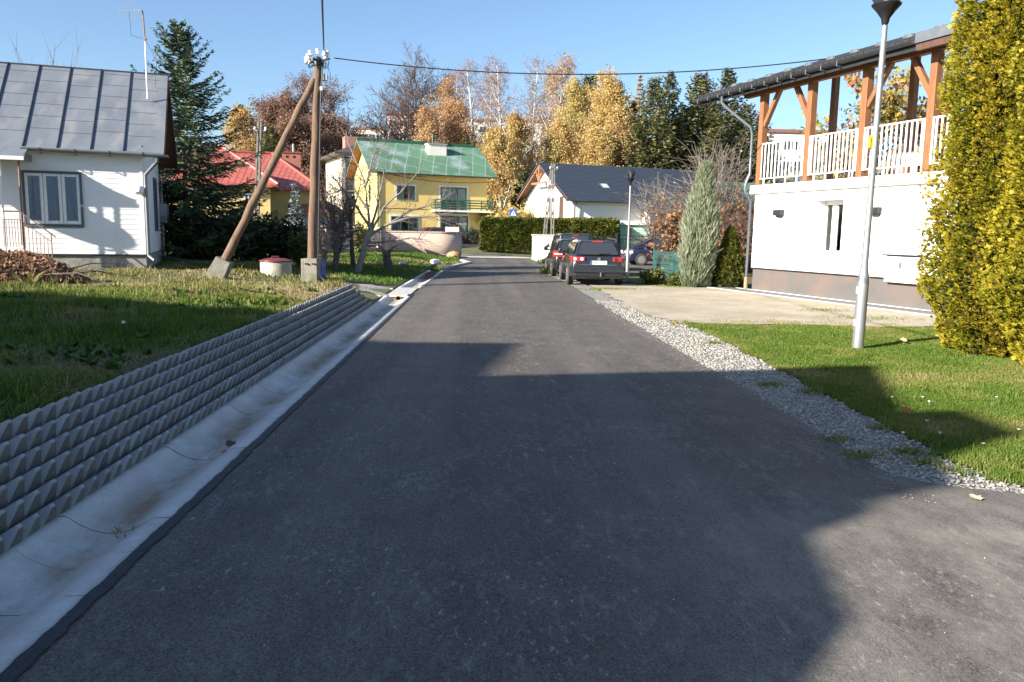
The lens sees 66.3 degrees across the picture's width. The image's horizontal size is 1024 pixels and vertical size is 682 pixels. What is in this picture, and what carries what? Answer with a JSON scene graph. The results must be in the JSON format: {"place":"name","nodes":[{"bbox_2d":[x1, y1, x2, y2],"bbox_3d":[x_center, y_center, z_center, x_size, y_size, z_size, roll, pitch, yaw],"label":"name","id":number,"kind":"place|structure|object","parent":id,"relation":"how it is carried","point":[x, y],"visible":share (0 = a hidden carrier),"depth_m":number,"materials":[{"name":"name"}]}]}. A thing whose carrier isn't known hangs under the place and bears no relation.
{"place":"outdoors","nodes":[
{"label":"outdoors","id":0,"kind":"place"},
{"bbox_2d":[152,250,459,285],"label":"verge grass","id":1,"kind":"structure","parent":0,"point":[380,270],"depth_m":32.37,"materials":[{"name":"green plant"}]},
{"bbox_2d":[0,0,984,175],"label":"sky","id":2,"kind":"structure","parent":0,"point":[255,43],"materials":[{"name":"blue"}]},
{"bbox_2d":[0,188,1022,615],"bbox_3d":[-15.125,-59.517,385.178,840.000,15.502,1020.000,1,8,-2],"label":"ground","id":3,"kind":"structure","parent":0,"point":[632,278],"depth_m":19.76,"materials":[{"name":"green plant"}]},
{"bbox_2d":[0,248,96,285],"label":"brush pile","id":4,"kind":"object","parent":3,"relation":"on","point":[20,263],"visible":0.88,"depth_m":15.53,"materials":[{"name":"brown plant"}]},
{"bbox_2d":[0,61,177,269],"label":"cottage","id":5,"kind":"structure","parent":3,"relation":"on","point":[83,151],"depth_m":22.19,"materials":[{"name":"white"}]},
{"bbox_2d":[21,170,83,226],"bbox_3d":[-12.707,-3.929,21.706,1.462,1.517,0.090,-2,8,-19],"label":"window","id":6,"kind":"structure","parent":5,"relation":"in","point":[52,198],"depth_m":21.71,"materials":[{"name":"white paint"}]},
{"bbox_2d":[48,256,141,283],"bbox_3d":[-8.248,-1.431,15.666,1.641,0.489,1.765,-7,11,-45],"label":"fallen branch","id":7,"kind":"object","parent":3,"relation":"on","point":[77,272],"visible":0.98,"depth_m":15.77,"materials":[{"name":"brown wood"}]},
{"bbox_2d":[0,283,318,407],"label":"field weeds","id":8,"kind":"object","parent":3,"relation":"on","point":[116,349],"visible":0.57,"depth_m":7.58,"materials":[{"name":"green plant"}]},
{"bbox_2d":[0,280,339,414],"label":"dry straw","id":9,"kind":"object","parent":3,"relation":"on","point":[66,389],"visible":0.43,"depth_m":7.47,"materials":[{"name":"beige plant"}]},
{"bbox_2d":[0,257,356,422],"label":"meadow grass","id":10,"kind":"structure","parent":3,"relation":"on","point":[60,299],"depth_m":10.37,"materials":[{"name":"green plant"}]},
{"bbox_2d":[0,283,371,554],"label":"retaining wall","id":11,"kind":"structure","parent":3,"relation":"on","point":[60,456],"depth_m":5.97,"materials":[{"name":"concrete"}]},
{"bbox_2d":[161,206,235,260],"bbox_3d":[-11.424,-3.840,28.468,2.660,2.074,2.572,1,8,-2],"label":"shrub","id":12,"kind":"object","parent":3,"relation":"on","point":[181,237],"visible":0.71,"depth_m":27.89,"materials":[{"name":"green plant"}]},
{"bbox_2d":[130,18,279,261],"bbox_3d":[-11.868,-6.836,28.645,6.627,9.495,6.874,1,8,-2],"label":"fir tree","id":13,"kind":"object","parent":3,"relation":"on","point":[176,192],"visible":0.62,"depth_m":28.19,"materials":[{"name":"green plant"}]},
{"bbox_2d":[0,296,410,672],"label":"drainage channel","id":14,"kind":"object","parent":3,"relation":"on","point":[37,589],"visible":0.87,"depth_m":4.97,"materials":[{"name":"concrete"}]},
{"bbox_2d":[200,211,252,259],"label":"shrub","id":15,"kind":"object","parent":3,"relation":"on","point":[230,232],"visible":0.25,"depth_m":28.96,"materials":[{"name":"green plant"}]},
{"bbox_2d":[159,144,321,224],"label":"red roof house","id":16,"kind":"structure","parent":3,"relation":"on","point":[286,172],"depth_m":50.22,"materials":[{"name":"metal"}]},
{"bbox_2d":[218,102,271,150],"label":"birch tree","id":17,"kind":"object","parent":3,"relation":"on","point":[242,116],"visible":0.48,"depth_m":87.85,"materials":[{"name":"yellow plant"}]},
{"bbox_2d":[217,206,282,261],"bbox_3d":[-10.326,-4.136,30.746,2.466,2.392,2.884,-5,10,-37],"label":"shrub","id":18,"kind":"object","parent":3,"relation":"on","point":[261,240],"visible":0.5,"depth_m":30.50,"materials":[{"name":"green plant"}]},
{"bbox_2d":[253,122,266,219],"bbox_3d":[-11.303,-6.457,35.030,0.843,6.496,0.160,1,8,-2],"label":"concrete pole","id":19,"kind":"object","parent":3,"relation":"on","point":[259,130],"visible":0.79,"depth_m":34.74,"materials":[{"name":"concrete"}]},
{"bbox_2d":[205,48,330,282],"bbox_3d":[-6.761,-4.703,21.622,3.572,6.737,0.554,-2,8,-18],"label":"utility pole","id":20,"kind":"object","parent":3,"relation":"on","point":[220,266],"visible":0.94,"depth_m":21.63,"materials":[{"name":"brown wood"}]},
{"bbox_2d":[244,124,291,157],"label":"spruce tree","id":21,"kind":"object","parent":3,"relation":"on","point":[273,137],"visible":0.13,"depth_m":84.47,"materials":[{"name":"green plant"}]},
{"bbox_2d":[259,256,292,276],"bbox_3d":[-7.420,-2.265,24.633,1.030,0.810,1.030,1,8,-2],"label":"well","id":22,"kind":"object","parent":3,"relation":"on","point":[271,266],"visible":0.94,"depth_m":24.24,"materials":[{"name":"concrete"}]},
{"bbox_2d":[253,211,307,261],"bbox_3d":[-9.768,-4.172,32.335,2.940,2.343,2.429,1,8,-2],"label":"shrub","id":23,"kind":"object","parent":3,"relation":"on","point":[281,251],"visible":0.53,"depth_m":32.00,"materials":[{"name":"green plant"}]},
{"bbox_2d":[246,85,321,146],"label":"oak tree","id":24,"kind":"object","parent":3,"relation":"on","point":[268,109],"visible":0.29,"depth_m":108.31,"materials":[{"name":"brown plant"}]},
{"bbox_2d":[282,231,307,266],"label":"shrub","id":25,"kind":"object","parent":3,"relation":"on","point":[297,250],"visible":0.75,"depth_m":30.26,"materials":[{"name":"green plant"}]},
{"bbox_2d":[287,181,307,228],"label":"silver spruce","id":26,"kind":"object","parent":3,"relation":"on","point":[294,195],"visible":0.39,"depth_m":34.58,"materials":[{"name":"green plant"}]},
{"bbox_2d":[266,103,339,189],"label":"maple tree","id":27,"kind":"object","parent":3,"relation":"on","point":[300,134],"visible":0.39,"depth_m":91.67,"materials":[{"name":"brown plant"}]},
{"bbox_2d":[294,201,348,248],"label":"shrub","id":28,"kind":"object","parent":3,"relation":"on","point":[306,211],"visible":0.12,"depth_m":49.41,"materials":[{"name":"green plant"}]},
{"bbox_2d":[301,227,342,265],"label":"bare shrub","id":29,"kind":"object","parent":3,"relation":"on","point":[323,253],"visible":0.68,"depth_m":27.05,"materials":[{"name":"plant"}]},
{"bbox_2d":[275,69,383,200],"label":"oak tree","id":30,"kind":"object","parent":3,"relation":"on","point":[329,99],"visible":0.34,"depth_m":111.45,"materials":[{"name":"brown plant"}]},
{"bbox_2d":[295,171,377,254],"bbox_3d":[-7.412,-5.240,33.430,3.458,4.075,4.059,1,8,-2],"label":"bare shrub","id":31,"kind":"object","parent":3,"relation":"on","point":[339,217],"visible":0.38,"depth_m":33.24,"materials":[{"name":"brown plant"}]},
{"bbox_2d":[295,167,379,270],"bbox_3d":[-6.596,-4.593,29.778,3.386,4.094,4.666,0,8,-10],"label":"bare tree","id":32,"kind":"object","parent":3,"relation":"on","point":[335,228],"visible":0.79,"depth_m":29.04,"materials":[{"name":"brown plant"}]},
{"bbox_2d":[303,107,374,190],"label":"maple tree","id":33,"kind":"object","parent":3,"relation":"on","point":[329,124],"visible":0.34,"depth_m":97.88,"materials":[{"name":"brown plant"}]},
{"bbox_2d":[320,136,367,224],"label":"house","id":34,"kind":"structure","parent":3,"relation":"on","point":[328,160],"depth_m":79.31,"materials":[{"name":"white paint"}]},
{"bbox_2d":[302,226,385,252],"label":"pillar fence","id":35,"kind":"object","parent":3,"relation":"on","point":[380,234],"visible":0.12,"depth_m":48.51,"materials":[{"name":"beige brick"}]},
{"bbox_2d":[306,149,382,265],"bbox_3d":[-7.077,-5.470,32.666,2.785,5.013,6.395,-3,9,-27],"label":"bare tree","id":36,"kind":"object","parent":3,"relation":"on","point":[352,258],"visible":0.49,"depth_m":33.35,"materials":[{"name":"brown plant"}]},
{"bbox_2d":[347,221,375,254],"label":"shrub","id":37,"kind":"object","parent":3,"relation":"on","point":[357,245],"visible":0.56,"depth_m":41.26,"materials":[{"name":"green plant"}]},
{"bbox_2d":[362,229,420,270],"bbox_3d":[-5.020,-3.712,32.184,2.589,1.883,1.418,4,8,20],"label":"bare tree","id":38,"kind":"object","parent":3,"relation":"on","point":[387,262],"visible":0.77,"depth_m":31.62,"materials":[{"name":"brown plant"}]},
{"bbox_2d":[320,117,479,273],"bbox_3d":[-4.180,-5.184,28.582,6.247,5.659,3.867,1,8,-2],"label":"bare tree","id":39,"kind":"object","parent":3,"relation":"on","point":[371,225],"visible":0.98,"depth_m":27.82,"materials":[{"name":"grey plant"}]},
{"bbox_2d":[356,41,477,140],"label":"oak tree","id":40,"kind":"object","parent":3,"relation":"on","point":[397,126],"visible":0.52,"depth_m":118.73,"materials":[{"name":"plant"}]},
{"bbox_2d":[346,134,497,235],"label":"yellow house","id":41,"kind":"structure","parent":3,"relation":"on","point":[466,165],"depth_m":69.06,"materials":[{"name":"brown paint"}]},
{"bbox_2d":[441,187,466,213],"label":"window","id":42,"kind":"structure","parent":41,"relation":"in","point":[460,193],"depth_m":69.34,"materials":[{"name":"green glass"}]},
{"bbox_2d":[440,216,467,235],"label":"window","id":43,"kind":"structure","parent":41,"relation":"in","point":[463,223],"depth_m":69.68,"materials":[{"name":"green glass"}]},
{"bbox_2d":[400,270,443,287],"bbox_3d":[-3.184,-2.265,28.760,0.715,0.156,11.009,1,8,-1],"label":"drainage channel","id":44,"kind":"object","parent":3,"relation":"on","point":[413,284],"visible":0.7,"depth_m":26.84,"materials":[{"name":"concrete"}]},
{"bbox_2d":[384,231,461,256],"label":"brick wall","id":45,"kind":"structure","parent":3,"relation":"on","point":[447,242],"depth_m":52.13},
{"bbox_2d":[407,103,448,142],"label":"birch tree","id":46,"kind":"object","parent":3,"relation":"on","point":[428,126],"visible":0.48,"depth_m":96.07,"materials":[{"name":"orange plant"}]},
{"bbox_2d":[410,73,467,142],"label":"birch tree","id":47,"kind":"object","parent":3,"relation":"on","point":[445,93],"visible":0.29,"depth_m":112.69,"materials":[{"name":"orange plant"}]},
{"bbox_2d":[437,98,485,144],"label":"birch tree","id":48,"kind":"object","parent":3,"relation":"on","point":[450,114],"visible":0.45,"depth_m":99.50,"materials":[{"name":"orange plant"}]},
{"bbox_2d":[444,58,500,144],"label":"birch tree","id":49,"kind":"object","parent":3,"relation":"on","point":[469,97],"visible":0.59,"depth_m":104.95,"materials":[{"name":"brown plant"}]},
{"bbox_2d":[464,59,523,141],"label":"birch tree","id":50,"kind":"object","parent":3,"relation":"on","point":[489,112],"visible":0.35,"depth_m":112.60,"materials":[{"name":"brown plant"}]},
{"bbox_2d":[465,50,536,209],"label":"birch tree","id":51,"kind":"object","parent":3,"relation":"on","point":[498,101],"visible":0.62,"depth_m":102.45,"materials":[{"name":"white plant"}]},
{"bbox_2d":[478,124,528,210],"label":"birch tree","id":52,"kind":"object","parent":3,"relation":"on","point":[500,158],"visible":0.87,"depth_m":83.36,"materials":[{"name":"yellow plant"}]},
{"bbox_2d":[476,198,535,221],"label":"yellow bush","id":53,"kind":"object","parent":3,"relation":"on","point":[497,212],"visible":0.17,"depth_m":70.28,"materials":[{"name":"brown plant"}]},
{"bbox_2d":[491,110,545,206],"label":"birch tree","id":54,"kind":"object","parent":3,"relation":"on","point":[516,128],"visible":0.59,"depth_m":87.15,"materials":[{"name":"yellow plant"}]},
{"bbox_2d":[510,170,529,211],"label":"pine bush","id":55,"kind":"object","parent":3,"relation":"on","point":[522,180],"visible":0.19,"depth_m":72.43,"materials":[{"name":"green plant"}]},
{"bbox_2d":[478,215,574,252],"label":"hedge","id":56,"kind":"object","parent":3,"relation":"on","point":[508,233],"visible":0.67,"depth_m":58.32,"materials":[{"name":"green plant"}]},
{"bbox_2d":[498,56,558,173],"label":"birch tree","id":57,"kind":"object","parent":3,"relation":"on","point":[530,77],"visible":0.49,"depth_m":107.58,"materials":[{"name":"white plant"}]},
{"bbox_2d":[531,234,553,259],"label":"cream wall","id":58,"kind":"structure","parent":3,"relation":"on","point":[539,243],"depth_m":49.62,"materials":[{"name":"paint"}]},
{"bbox_2d":[543,163,557,234],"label":"concrete pole","id":59,"kind":"object","parent":3,"relation":"on","point":[551,175],"visible":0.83,"depth_m":50.92,"materials":[{"name":"concrete"}]},
{"bbox_2d":[524,50,587,168],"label":"birch tree","id":60,"kind":"object","parent":3,"relation":"on","point":[562,80],"visible":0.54,"depth_m":100.50,"materials":[{"name":"orange plant"}]},
{"bbox_2d":[532,115,583,164],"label":"birch tree","id":61,"kind":"object","parent":3,"relation":"on","point":[559,148],"visible":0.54,"depth_m":89.66,"materials":[{"name":"yellow plant"}]},
{"bbox_2d":[540,69,614,164],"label":"birch tree","id":62,"kind":"object","parent":3,"relation":"on","point":[576,104],"visible":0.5,"depth_m":97.24,"materials":[{"name":"yellow plant"}]},
{"bbox_2d":[571,216,620,246],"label":"hedge","id":63,"kind":"object","parent":3,"relation":"on","point":[599,226],"visible":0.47,"depth_m":55.57,"materials":[{"name":"green plant"}]},
{"bbox_2d":[579,124,623,166],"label":"birch tree","id":64,"kind":"object","parent":3,"relation":"on","point":[598,148],"visible":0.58,"depth_m":89.28,"materials":[{"name":"yellow plant"}]},
{"bbox_2d":[513,163,696,231],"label":"white house","id":65,"kind":"structure","parent":3,"relation":"on","point":[576,197],"depth_m":65.80,"materials":[{"name":"white plaster"},{"name":"slate blue roof tile"},{"name":"orange-brown wood"}]},
{"bbox_2d":[572,64,642,165],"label":"birch tree","id":66,"kind":"object","parent":3,"relation":"on","point":[611,90],"visible":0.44,"depth_m":94.02,"materials":[{"name":"yellow plant"}]},
{"bbox_2d":[593,102,639,166],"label":"birch tree","id":67,"kind":"object","parent":3,"relation":"on","point":[618,115],"visible":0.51,"depth_m":91.29,"materials":[{"name":"yellow plant"}]},
{"bbox_2d":[625,172,634,277],"bbox_3d":[4.514,-4.370,30.279,0.351,4.491,0.351,1,8,-2],"label":"street lamp","id":68,"kind":"object","parent":3,"relation":"on","point":[630,179],"visible":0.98,"depth_m":30.27,"materials":[{"name":"grey metal"}]},
{"bbox_2d":[607,123,666,168],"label":"spruce tree","id":69,"kind":"object","parent":3,"relation":"on","point":[634,161],"visible":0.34,"depth_m":89.85,"materials":[{"name":"green plant"}]},
{"bbox_2d":[619,222,672,250],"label":"shed","id":70,"kind":"structure","parent":3,"relation":"on","point":[623,226],"depth_m":56.84,"materials":[{"name":"white paint"}]},
{"bbox_2d":[613,172,687,261],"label":"bare shrub","id":71,"kind":"object","parent":3,"relation":"on","point":[657,206],"visible":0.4,"depth_m":47.05,"materials":[{"name":"brown plant"}]},
{"bbox_2d":[636,267,665,284],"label":"bush","id":72,"kind":"object","parent":3,"relation":"on","point":[655,276],"visible":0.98,"depth_m":26.62,"materials":[{"name":"green plant"}]},
{"bbox_2d":[618,76,690,169],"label":"spruce tree","id":73,"kind":"object","parent":3,"relation":"on","point":[651,122],"visible":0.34,"depth_m":91.21,"materials":[{"name":"green plant"}]},
{"bbox_2d":[636,180,689,265],"bbox_3d":[6.921,-4.930,33.952,3.340,4.063,3.640,1,8,-2],"label":"rust shrub","id":74,"kind":"object","parent":3,"relation":"on","point":[673,218],"visible":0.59,"depth_m":33.77,"materials":[{"name":"brown plant"}]},
{"bbox_2d":[653,248,680,279],"bbox_3d":[5.884,-2.737,28.582,0.066,1.170,4.560,0,8,-8],"label":"fence","id":75,"kind":"object","parent":3,"relation":"on","point":[657,265],"visible":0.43,"depth_m":29.27,"materials":[{"name":"teal metal"}]},
{"bbox_2d":[637,70,697,171],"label":"spruce tree","id":76,"kind":"object","parent":3,"relation":"on","point":[675,108],"visible":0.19,"depth_m":95.13,"materials":[{"name":"green plant"}]},
{"bbox_2d":[661,71,744,181],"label":"spruce tree","id":77,"kind":"object","parent":3,"relation":"on","point":[701,120],"visible":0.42,"depth_m":95.15,"materials":[{"name":"green plant"}]},
{"bbox_2d":[634,125,792,256],"bbox_3d":[9.482,-6.492,35.741,6.746,6.785,6.514,-3,9,-29],"label":"bare shrub","id":78,"kind":"object","parent":3,"relation":"on","point":[722,193],"visible":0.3,"depth_m":35.29,"materials":[{"name":"brown plant"}]},
{"bbox_2d":[711,225,744,286],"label":"dark arborvitae","id":79,"kind":"object","parent":3,"relation":"on","point":[729,260],"visible":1,"depth_m":25.56,"materials":[{"name":"green plant"}]},
{"bbox_2d":[699,66,756,181],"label":"spruce tree","id":80,"kind":"object","parent":3,"relation":"on","point":[727,122],"visible":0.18,"depth_m":105.01,"materials":[{"name":"green plant"}]},
{"bbox_2d":[715,189,754,274],"bbox_3d":[9.298,-4.694,32.844,4.202,4.021,3.710,1,8,-2],"label":"rust shrub","id":81,"kind":"object","parent":3,"relation":"on","point":[741,232],"visible":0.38,"depth_m":32.78,"materials":[{"name":"brown plant"}]},
{"bbox_2d":[712,182,778,271],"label":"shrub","id":82,"kind":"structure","parent":3,"relation":"on","point":[750,269],"depth_m":38.75,"materials":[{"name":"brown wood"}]},
{"bbox_2d":[716,102,780,206],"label":"spruce tree","id":83,"kind":"object","parent":3,"relation":"on","point":[741,131],"visible":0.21,"depth_m":97.97,"materials":[{"name":"green plant"}]},
{"bbox_2d":[742,112,786,182],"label":"spruce tree","id":84,"kind":"object","parent":3,"relation":"on","point":[757,126],"visible":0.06,"depth_m":106.04,"materials":[{"name":"green plant"}]},
{"bbox_2d":[532,261,1023,486],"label":"gravel tufts","id":85,"kind":"object","parent":3,"relation":"on","point":[904,450],"visible":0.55,"depth_m":6.34,"materials":[{"name":"green plant"}]},
{"bbox_2d":[536,269,1023,493],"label":"gravel verge","id":86,"kind":"structure","parent":3,"relation":"on","point":[597,295],"depth_m":7.92,"materials":[{"name":"grey gravel"}]},
{"bbox_2d":[544,239,585,275],"bbox_3d":[2.424,-3.492,32.630,2.110,1.512,4.240,1,8,-2],"label":"hatchback","id":87,"kind":"object","parent":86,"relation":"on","point":[553,259],"visible":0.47,"depth_m":30.94,"materials":[{"name":"black paint"}]},
{"bbox_2d":[558,237,624,283],"bbox_3d":[2.752,-2.842,27.672,2.170,1.600,4.899,1,8,-2],"label":"estate car","id":88,"kind":"object","parent":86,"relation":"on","point":[598,259],"visible":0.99,"depth_m":25.50,"materials":[{"name":"grey paint"}]},
{"bbox_2d":[741,129,827,182],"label":"apartment block","id":89,"kind":"structure","parent":3,"relation":"on","point":[783,134],"depth_m":118.85,"materials":[{"name":"white paint"}]},
{"bbox_2d":[693,16,976,310],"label":"veranda house","id":90,"kind":"structure","parent":3,"relation":"on","point":[808,233],"depth_m":21.16,"materials":[{"name":"paint"}]},
{"bbox_2d":[334,57,825,74],"bbox_3d":[2.076,-7.615,21.516,13.926,0.613,0.032,1,8,0],"label":"power cable","id":91,"kind":"object","parent":90,"relation":"attached to","point":[578,74],"visible":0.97,"depth_m":21.54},
{"bbox_2d":[823,200,843,253],"bbox_3d":[9.069,-3.155,21.703,0.070,1.468,1.087,-2,8,-20],"label":"window","id":92,"kind":"structure","parent":90,"relation":"in","point":[834,209],"depth_m":21.88,"materials":[{"name":"white paint"}]},
{"bbox_2d":[790,61,965,180],"bbox_3d":[17.044,-7.977,36.420,6.113,10.231,7.232,-6,10,-39],"label":"cherry tree","id":93,"kind":"object","parent":3,"relation":"on","point":[891,109],"visible":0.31,"depth_m":35.46,"materials":[{"name":"yellow plant"}]},
{"bbox_2d":[868,71,965,174],"bbox_3d":[20.305,-7.697,37.177,8.404,9.899,5.303,4,9,23],"label":"cherry tree","id":94,"kind":"object","parent":3,"relation":"on","point":[919,133],"visible":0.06,"depth_m":36.77,"materials":[{"name":"yellow plant"}]},
{"bbox_2d":[12,258,1023,681],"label":"road","id":95,"kind":"structure","parent":0,"point":[792,560],"depth_m":4.38,"materials":[{"name":"grey asphalt"}]},
{"bbox_2d":[0,294,413,681],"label":"road edge seal","id":96,"kind":"object","parent":95,"relation":"on","point":[19,664],"visible":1,"depth_m":3.98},
{"bbox_2d":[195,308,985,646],"bbox_3d":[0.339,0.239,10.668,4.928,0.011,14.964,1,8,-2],"label":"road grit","id":97,"kind":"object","parent":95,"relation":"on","point":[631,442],"visible":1,"depth_m":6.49,"materials":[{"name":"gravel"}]},
{"bbox_2d":[621,236,681,264],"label":"people carrier","id":98,"kind":"object","parent":95,"relation":"on","point":[637,257],"visible":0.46,"depth_m":43.47,"materials":[{"name":"blue paint"}]},
{"bbox_2d":[584,282,957,326],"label":"dirt yard","id":99,"kind":"structure","parent":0,"point":[701,304],"depth_m":18.59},
{"bbox_2d":[674,160,723,286],"bbox_3d":[6.132,-3.810,25.579,1.621,4.337,1.620,1,8,-2],"label":"juniper","id":100,"kind":"object","parent":99,"relation":"on","point":[699,227],"visible":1,"depth_m":25.26,"materials":[{"name":"green plant"}]},
{"bbox_2d":[707,286,944,314],"bbox_3d":[8.514,-1.046,20.956,0.755,0.066,10.900,-2,8,-20],"label":"paved strip","id":101,"kind":"object","parent":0,"point":[847,302],"visible":0.25,"depth_m":21.04,"materials":[{"name":"grey concrete"}]},
{"bbox_2d":[682,319,1023,486],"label":"lawn","id":102,"kind":"structure","parent":0,"point":[836,375],"depth_m":9.10,"materials":[{"name":"green plant"}]},
{"bbox_2d":[669,318,950,329],"bbox_3d":[6.383,-0.340,15.384,6.836,0.045,1.670,1,8,-2],"label":"dry grass fringe","id":103,"kind":"object","parent":102,"relation":"on","point":[672,322],"visible":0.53,"depth_m":15.42,"materials":[{"name":"green plant"}]},
{"bbox_2d":[852,0,901,348],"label":"street lamp","id":104,"kind":"object","parent":102,"relation":"on","point":[885,10],"visible":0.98,"depth_m":11.68,"materials":[{"name":"galvanised steel"},{"name":"dark plastic"},{"name":"glass"}]},
{"bbox_2d":[912,0,1023,357],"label":"golden arborvitae","id":105,"kind":"object","parent":102,"relation":"on","point":[993,33],"visible":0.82,"depth_m":11.20,"materials":[{"name":"yellow plant"}]},
{"bbox_2d":[974,25,1023,367],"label":"golden arborvitae","id":106,"kind":"object","parent":102,"relation":"on","point":[1012,255],"visible":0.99,"depth_m":10.22,"materials":[{"name":"yellow plant"}]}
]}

